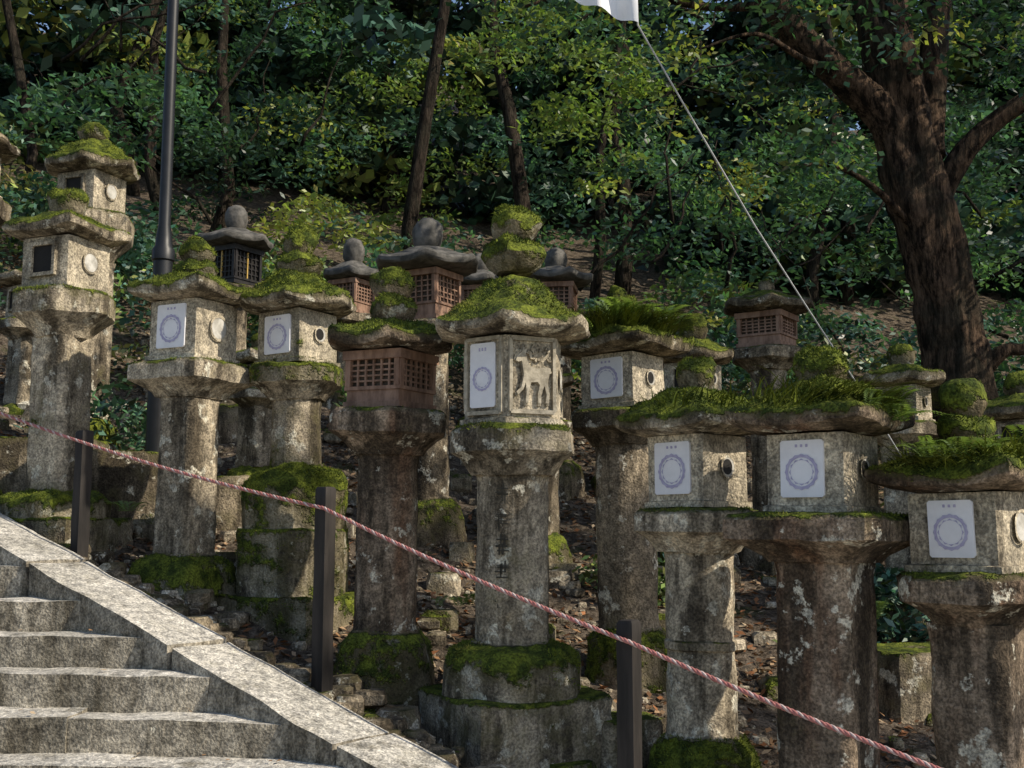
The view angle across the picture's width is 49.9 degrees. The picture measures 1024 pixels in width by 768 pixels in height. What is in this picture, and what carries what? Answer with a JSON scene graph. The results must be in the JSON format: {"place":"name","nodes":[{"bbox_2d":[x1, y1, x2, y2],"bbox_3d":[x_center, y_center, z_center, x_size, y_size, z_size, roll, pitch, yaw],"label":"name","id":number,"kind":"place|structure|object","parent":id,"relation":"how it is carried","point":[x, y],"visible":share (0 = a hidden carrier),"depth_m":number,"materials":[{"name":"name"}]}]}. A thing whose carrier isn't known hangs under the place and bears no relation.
{"place":"outdoors","nodes":[
{"label":"outdoors","id":0,"kind":"place"},
{"bbox_2d":[29,0,948,130],"label":"sky","id":1,"kind":"structure","parent":0,"point":[705,26],"materials":[{"name":"white"}]},
{"bbox_2d":[0,32,1023,767],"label":"ground","id":2,"kind":"structure","parent":0,"point":[894,316],"depth_m":11.06,"materials":[{"name":"soil"}]},
{"bbox_2d":[0,132,20,228],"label":"stone lantern","id":3,"kind":"object","parent":2,"relation":"on","point":[9,152],"visible":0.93,"depth_m":7.30,"materials":[{"name":"grey stone"}]},
{"bbox_2d":[0,261,33,414],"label":"stone lantern","id":4,"kind":"object","parent":2,"relation":"on","point":[16,332],"visible":0.34,"depth_m":9.15,"materials":[{"name":"grey stone"}]},
{"bbox_2d":[0,436,115,493],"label":"stone block","id":5,"kind":"structure","parent":2,"relation":"on","point":[13,459],"depth_m":7.07,"materials":[{"name":"grey stone"}]},
{"bbox_2d":[0,164,130,306],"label":"shrub","id":6,"kind":"object","parent":2,"relation":"on","point":[13,186],"visible":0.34,"depth_m":11.16,"materials":[{"name":"green plant"}]},
{"bbox_2d":[0,186,133,551],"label":"stone lantern","id":7,"kind":"object","parent":2,"relation":"on","point":[63,306],"visible":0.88,"depth_m":6.54,"materials":[{"name":"grey stone"}]},
{"bbox_2d":[12,374,146,450],"bbox_3d":[-2.911,0.300,8.056,1.188,0.778,1.195,0,-7,0],"label":"shrub","id":8,"kind":"object","parent":2,"relation":"on","point":[138,412],"visible":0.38,"depth_m":7.89,"materials":[{"name":"green plant"}]},
{"bbox_2d":[70,430,93,556],"bbox_3d":[-2.355,0.770,6.002,0.077,1.035,0.076,-5,-9,35],"label":"fence post","id":9,"kind":"object","parent":2,"relation":"on","point":[80,518],"visible":0.63,"depth_m":6.00,"materials":[{"name":"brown wood"}]},
{"bbox_2d":[0,412,940,767],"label":"rope","id":10,"kind":"object","parent":9,"relation":"attached to","point":[712,678],"visible":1,"depth_m":4.29,"materials":[{"name":"pink fabric"}]},
{"bbox_2d":[44,121,139,449],"bbox_3d":[-3.220,-0.592,8.328,0.699,2.881,0.716,0,-7,0],"label":"stone lantern","id":11,"kind":"object","parent":2,"relation":"on","point":[96,165],"visible":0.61,"depth_m":8.26,"materials":[{"name":"grey stone"}]},
{"bbox_2d":[21,221,182,384],"bbox_3d":[-3.578,-0.650,10.401,2.051,1.472,1.897,3,-8,-26],"label":"shrub","id":12,"kind":"object","parent":2,"relation":"on","point":[129,346],"visible":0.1,"depth_m":9.92,"materials":[{"name":"green plant"}]},
{"bbox_2d":[91,449,158,519],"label":"stone block","id":13,"kind":"structure","parent":2,"relation":"on","point":[116,478],"depth_m":7.12,"materials":[{"name":"grey stone"}]},
{"bbox_2d":[104,501,147,510],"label":"fern plant","id":14,"kind":"object","parent":13,"relation":"on","point":[126,505],"visible":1,"depth_m":6.53,"materials":[{"name":"green plant"}]},
{"bbox_2d":[145,0,178,451],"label":"street lamp","id":15,"kind":"object","parent":2,"relation":"on","point":[163,256],"visible":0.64,"depth_m":7.70,"materials":[{"name":"black metal"}]},
{"bbox_2d":[0,566,341,767],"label":"stone steps","id":16,"kind":"structure","parent":2,"relation":"on","point":[122,710],"depth_m":4.64,"materials":[{"name":"stone"}]},
{"bbox_2d":[20,629,288,765],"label":"fallen leaves","id":17,"kind":"object","parent":16,"relation":"on","point":[32,712],"visible":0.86,"depth_m":4.50,"materials":[{"name":"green plant"}]},
{"bbox_2d":[125,234,252,612],"bbox_3d":[-1.846,0.293,6.316,0.605,2.314,0.610,-3,-8,26],"label":"stone lantern","id":18,"kind":"object","parent":2,"relation":"on","point":[190,371],"visible":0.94,"depth_m":6.19,"materials":[{"name":"grey stone"}]},
{"bbox_2d":[0,513,457,767],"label":"stone kerb","id":19,"kind":"structure","parent":2,"relation":"on","point":[318,728],"depth_m":4.81,"materials":[{"name":"stone"}]},
{"bbox_2d":[216,475,249,530],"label":"stone block","id":20,"kind":"structure","parent":2,"relation":"on","point":[228,508],"depth_m":7.25,"materials":[{"name":"grey stone"}]},
{"bbox_2d":[197,205,273,443],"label":"stone lantern","id":21,"kind":"object","parent":2,"relation":"on","point":[240,249],"visible":0.39,"depth_m":9.53,"materials":[{"name":"grey stone"}]},
{"bbox_2d":[226,333,271,475],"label":"stone lantern","id":22,"kind":"object","parent":2,"relation":"on","point":[253,449],"visible":0.36,"depth_m":8.29,"materials":[{"name":"grey stone"}]},
{"bbox_2d":[46,538,506,767],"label":"edging stones","id":23,"kind":"object","parent":2,"relation":"on","point":[348,691],"visible":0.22,"depth_m":5.12,"materials":[{"name":"grey stone"}]},
{"bbox_2d":[214,222,356,645],"bbox_3d":[-1.252,0.392,6.401,0.783,2.741,0.794,-3,-8,26],"label":"stone lantern","id":24,"kind":"object","parent":2,"relation":"on","point":[296,303],"visible":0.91,"depth_m":6.24,"materials":[{"name":"grey stone"}]},
{"bbox_2d":[246,238,332,347],"bbox_3d":[-2.439,-0.690,11.050,2.113,1.471,1.470,-4,-8,27],"label":"shrub","id":25,"kind":"object","parent":2,"relation":"on","point":[252,331],"visible":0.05,"depth_m":11.15,"materials":[{"name":"green plant"}]},
{"bbox_2d":[311,487,335,691],"bbox_3d":[-0.860,1.005,5.016,0.078,1.068,0.078,-5,-9,36],"label":"fence post","id":26,"kind":"object","parent":2,"relation":"on","point":[323,607],"visible":0.87,"depth_m":5.00,"materials":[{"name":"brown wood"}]},
{"bbox_2d":[322,238,378,409],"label":"stone lantern","id":27,"kind":"object","parent":2,"relation":"on","point":[351,273],"visible":0.48,"depth_m":10.54,"materials":[{"name":"grey stone"}]},
{"bbox_2d":[327,265,453,710],"bbox_3d":[-0.630,0.601,5.558,0.647,2.437,0.669,1,-6,0],"label":"stone lantern","id":28,"kind":"object","parent":2,"relation":"on","point":[387,423],"visible":0.89,"depth_m":5.41,"materials":[{"name":"grey stone"}]},
{"bbox_2d":[333,375,456,413],"bbox_3d":[-1.077,0.231,9.785,1.164,0.878,1.409,0,-7,0],"label":"shrub","id":29,"kind":"object","parent":2,"relation":"on","point":[343,392],"visible":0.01,"depth_m":9.79,"materials":[{"name":"green plant"}]},
{"bbox_2d":[376,217,477,549],"bbox_3d":[-0.612,0.072,8.038,0.749,2.634,0.812,-1,-6,0],"label":"stone lantern","id":30,"kind":"object","parent":2,"relation":"on","point":[438,273],"visible":0.44,"depth_m":7.89,"materials":[{"name":"grey stone"}]},
{"bbox_2d":[431,593,474,605],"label":"fern plant","id":31,"kind":"object","parent":2,"relation":"on","point":[467,598],"visible":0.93,"depth_m":6.47,"materials":[{"name":"green plant"}]},
{"bbox_2d":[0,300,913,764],"bbox_3d":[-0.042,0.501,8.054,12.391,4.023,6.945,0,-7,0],"label":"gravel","id":32,"kind":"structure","parent":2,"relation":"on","point":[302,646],"depth_m":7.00,"materials":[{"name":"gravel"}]},
{"bbox_2d":[0,388,932,767],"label":"rubble rocks","id":33,"kind":"object","parent":2,"relation":"on","point":[562,576],"visible":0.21,"depth_m":6.84,"materials":[{"name":"stone"}]},
{"bbox_2d":[448,270,489,371],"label":"shrub","id":34,"kind":"object","parent":2,"relation":"on","point":[457,358],"visible":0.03,"depth_m":11.48,"materials":[{"name":"green plant"}]},
{"bbox_2d":[457,253,498,425],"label":"stone lantern","id":35,"kind":"object","parent":2,"relation":"on","point":[471,283],"visible":0.11,"depth_m":10.63,"materials":[{"name":"grey stone"}]},
{"bbox_2d":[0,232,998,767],"bbox_3d":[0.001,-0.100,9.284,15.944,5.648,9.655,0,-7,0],"label":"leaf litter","id":36,"kind":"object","parent":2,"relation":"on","point":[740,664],"visible":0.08,"depth_m":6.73,"materials":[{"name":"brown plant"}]},
{"bbox_2d":[0,0,1023,409],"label":"distant forest","id":37,"kind":"object","parent":2,"relation":"on","point":[258,96],"visible":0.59,"depth_m":16.58,"materials":[{"name":"green plant"}]},
{"bbox_2d":[418,203,612,767],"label":"stone lantern","id":38,"kind":"object","parent":2,"relation":"on","point":[510,691],"visible":0.99,"depth_m":5.08,"materials":[{"name":"grey stone"}]},
{"bbox_2d":[528,247,592,500],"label":"stone lantern","id":39,"kind":"object","parent":2,"relation":"on","point":[559,279],"visible":0.35,"depth_m":9.47,"materials":[{"name":"grey stone"}]},
{"bbox_2d":[548,373,573,565],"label":"stone lantern","id":40,"kind":"object","parent":2,"relation":"on","point":[559,551],"visible":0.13,"depth_m":7.85,"materials":[{"name":"grey stone"}]},
{"bbox_2d":[571,360,581,409],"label":"shrub","id":41,"kind":"object","parent":2,"relation":"on","point":[575,384],"visible":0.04,"depth_m":11.15,"materials":[{"name":"green plant"}]},
{"bbox_2d":[586,285,626,496],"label":"stone lantern","id":42,"kind":"object","parent":2,"relation":"on","point":[614,290],"visible":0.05,"depth_m":9.68,"materials":[{"name":"grey stone"}]},
{"bbox_2d":[572,552,665,606],"bbox_3d":[0.834,1.245,7.337,0.926,0.588,0.821,-4,-8,28],"label":"shrub","id":43,"kind":"object","parent":2,"relation":"on","point":[661,584],"visible":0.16,"depth_m":7.27,"materials":[{"name":"green plant"}]},
{"bbox_2d":[616,619,641,767],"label":"fence post","id":44,"kind":"object","parent":2,"relation":"on","point":[629,707],"visible":0.98,"depth_m":4.06,"materials":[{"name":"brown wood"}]},
{"bbox_2d":[600,711,665,767],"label":"stone block","id":45,"kind":"structure","parent":2,"relation":"on","point":[653,727],"depth_m":5.00,"materials":[{"name":"grey stone"}]},
{"bbox_2d":[560,295,732,693],"bbox_3d":[0.639,0.719,6.157,1.202,2.495,1.162,3,-8,-25],"label":"stone lantern","id":46,"kind":"object","parent":2,"relation":"on","point":[624,355],"visible":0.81,"depth_m":6.03,"materials":[{"name":"grey stone"}]},
{"bbox_2d":[585,316,592,329],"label":"fern plant","id":47,"kind":"object","parent":46,"relation":"on","point":[589,321],"visible":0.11,"depth_m":5.99,"materials":[{"name":"green plant"}]},
{"bbox_2d":[579,297,662,318],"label":"fern plant","id":48,"kind":"object","parent":46,"relation":"on","point":[618,305],"visible":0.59,"depth_m":6.06,"materials":[{"name":"green plant"}]},
{"bbox_2d":[646,304,695,325],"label":"fern plant","id":49,"kind":"object","parent":46,"relation":"on","point":[669,308],"visible":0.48,"depth_m":6.08,"materials":[{"name":"green plant"}]},
{"bbox_2d":[613,356,762,767],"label":"stone lantern","id":50,"kind":"object","parent":2,"relation":"on","point":[697,469],"visible":0.9,"depth_m":4.80,"materials":[{"name":"grey stone"}]},
{"bbox_2d":[659,313,733,575],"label":"stone lantern","id":51,"kind":"object","parent":2,"relation":"on","point":[716,351],"visible":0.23,"depth_m":7.94,"materials":[{"name":"grey stone"}]},
{"bbox_2d":[671,289,750,399],"bbox_3d":[1.571,-0.015,10.742,1.873,1.754,1.707,2,-7,-18],"label":"shrub","id":52,"kind":"object","parent":2,"relation":"on","point":[718,308],"visible":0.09,"depth_m":10.63,"materials":[{"name":"green plant"}]},
{"bbox_2d":[437,0,1023,421],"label":"broadleaf tree","id":53,"kind":"object","parent":2,"relation":"on","point":[892,93],"visible":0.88,"depth_m":8.14,"materials":[{"name":"green plant"}]},
{"bbox_2d":[575,0,899,454],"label":"banner","id":54,"kind":"object","parent":2,"relation":"on","point":[624,10],"visible":0.76,"depth_m":5.29,"materials":[{"name":"white fabric"}]},
{"bbox_2d":[723,278,812,575],"bbox_3d":[1.997,0.403,8.509,0.689,2.485,0.715,0,-7,0],"label":"stone lantern","id":55,"kind":"object","parent":2,"relation":"on","point":[765,316],"visible":0.56,"depth_m":8.43,"materials":[{"name":"grey stone"}]},
{"bbox_2d":[738,318,920,400],"bbox_3d":[3.113,0.134,10.175,1.982,1.741,2.128,0,-7,0],"label":"shrub","id":56,"kind":"object","parent":2,"relation":"on","point":[863,365],"visible":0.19,"depth_m":10.10,"materials":[{"name":"green plant"}]},
{"bbox_2d":[722,344,979,767],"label":"stone lantern","id":57,"kind":"object","parent":2,"relation":"on","point":[823,532],"visible":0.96,"depth_m":4.21,"materials":[{"name":"grey stone"}]},
{"bbox_2d":[858,388,893,405],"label":"fern plant","id":58,"kind":"object","parent":57,"relation":"on","point":[871,399],"visible":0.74,"depth_m":4.15,"materials":[{"name":"green plant"}]},
{"bbox_2d":[874,386,918,408],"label":"fern plant","id":59,"kind":"object","parent":57,"relation":"on","point":[899,390],"visible":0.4,"depth_m":4.31,"materials":[{"name":"green plant"}]},
{"bbox_2d":[884,403,951,421],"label":"fern plant","id":60,"kind":"object","parent":57,"relation":"on","point":[900,414],"visible":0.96,"depth_m":4.22,"materials":[{"name":"green plant"}]},
{"bbox_2d":[874,563,929,643],"bbox_3d":[2.459,1.479,7.053,1.090,0.679,0.993,-6,-9,38],"label":"shrub","id":61,"kind":"object","parent":2,"relation":"on","point":[884,624],"visible":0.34,"depth_m":6.96,"materials":[{"name":"green plant"}]},
{"bbox_2d":[876,600,892,618],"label":"fern plant","id":62,"kind":"object","parent":61,"relation":"on","point":[881,606],"visible":0.27,"depth_m":6.71,"materials":[{"name":"green plant"}]},
{"bbox_2d":[859,343,945,629],"bbox_3d":[2.753,0.749,7.683,0.592,2.102,0.613,0,-8,0],"label":"stone lantern","id":63,"kind":"object","parent":2,"relation":"on","point":[901,358],"visible":0.38,"depth_m":7.58,"materials":[{"name":"grey stone"}]},
{"bbox_2d":[877,641,931,724],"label":"stone block","id":64,"kind":"structure","parent":2,"relation":"on","point":[904,678],"depth_m":5.87,"materials":[{"name":"grey stone"}]},
{"bbox_2d":[856,378,1023,767],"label":"stone lantern","id":65,"kind":"object","parent":2,"relation":"on","point":[960,579],"visible":0.91,"depth_m":4.04,"materials":[{"name":"grey stone"}]},
{"bbox_2d":[890,435,980,457],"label":"fern plant","id":66,"kind":"object","parent":65,"relation":"on","point":[930,441],"visible":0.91,"depth_m":4.03,"materials":[{"name":"green plant"}]},
{"bbox_2d":[969,434,1017,450],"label":"fern plant","id":67,"kind":"object","parent":65,"relation":"on","point":[998,440],"visible":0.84,"depth_m":4.00,"materials":[{"name":"green plant"}]},
{"bbox_2d":[1006,424,1023,439],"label":"fern plant","id":68,"kind":"object","parent":65,"relation":"on","point":[1012,427],"visible":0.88,"depth_m":4.24,"materials":[{"name":"green plant"}]},
{"bbox_2d":[878,316,1023,449],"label":"shrub","id":69,"kind":"object","parent":2,"relation":"on","point":[985,327],"visible":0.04,"depth_m":10.86,"materials":[{"name":"green plant"}]},
{"bbox_2d":[983,370,1023,439],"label":"stone lantern","id":70,"kind":"object","parent":2,"relation":"on","point":[1006,410],"visible":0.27,"depth_m":6.92,"materials":[{"name":"grey stone"}]}
]}

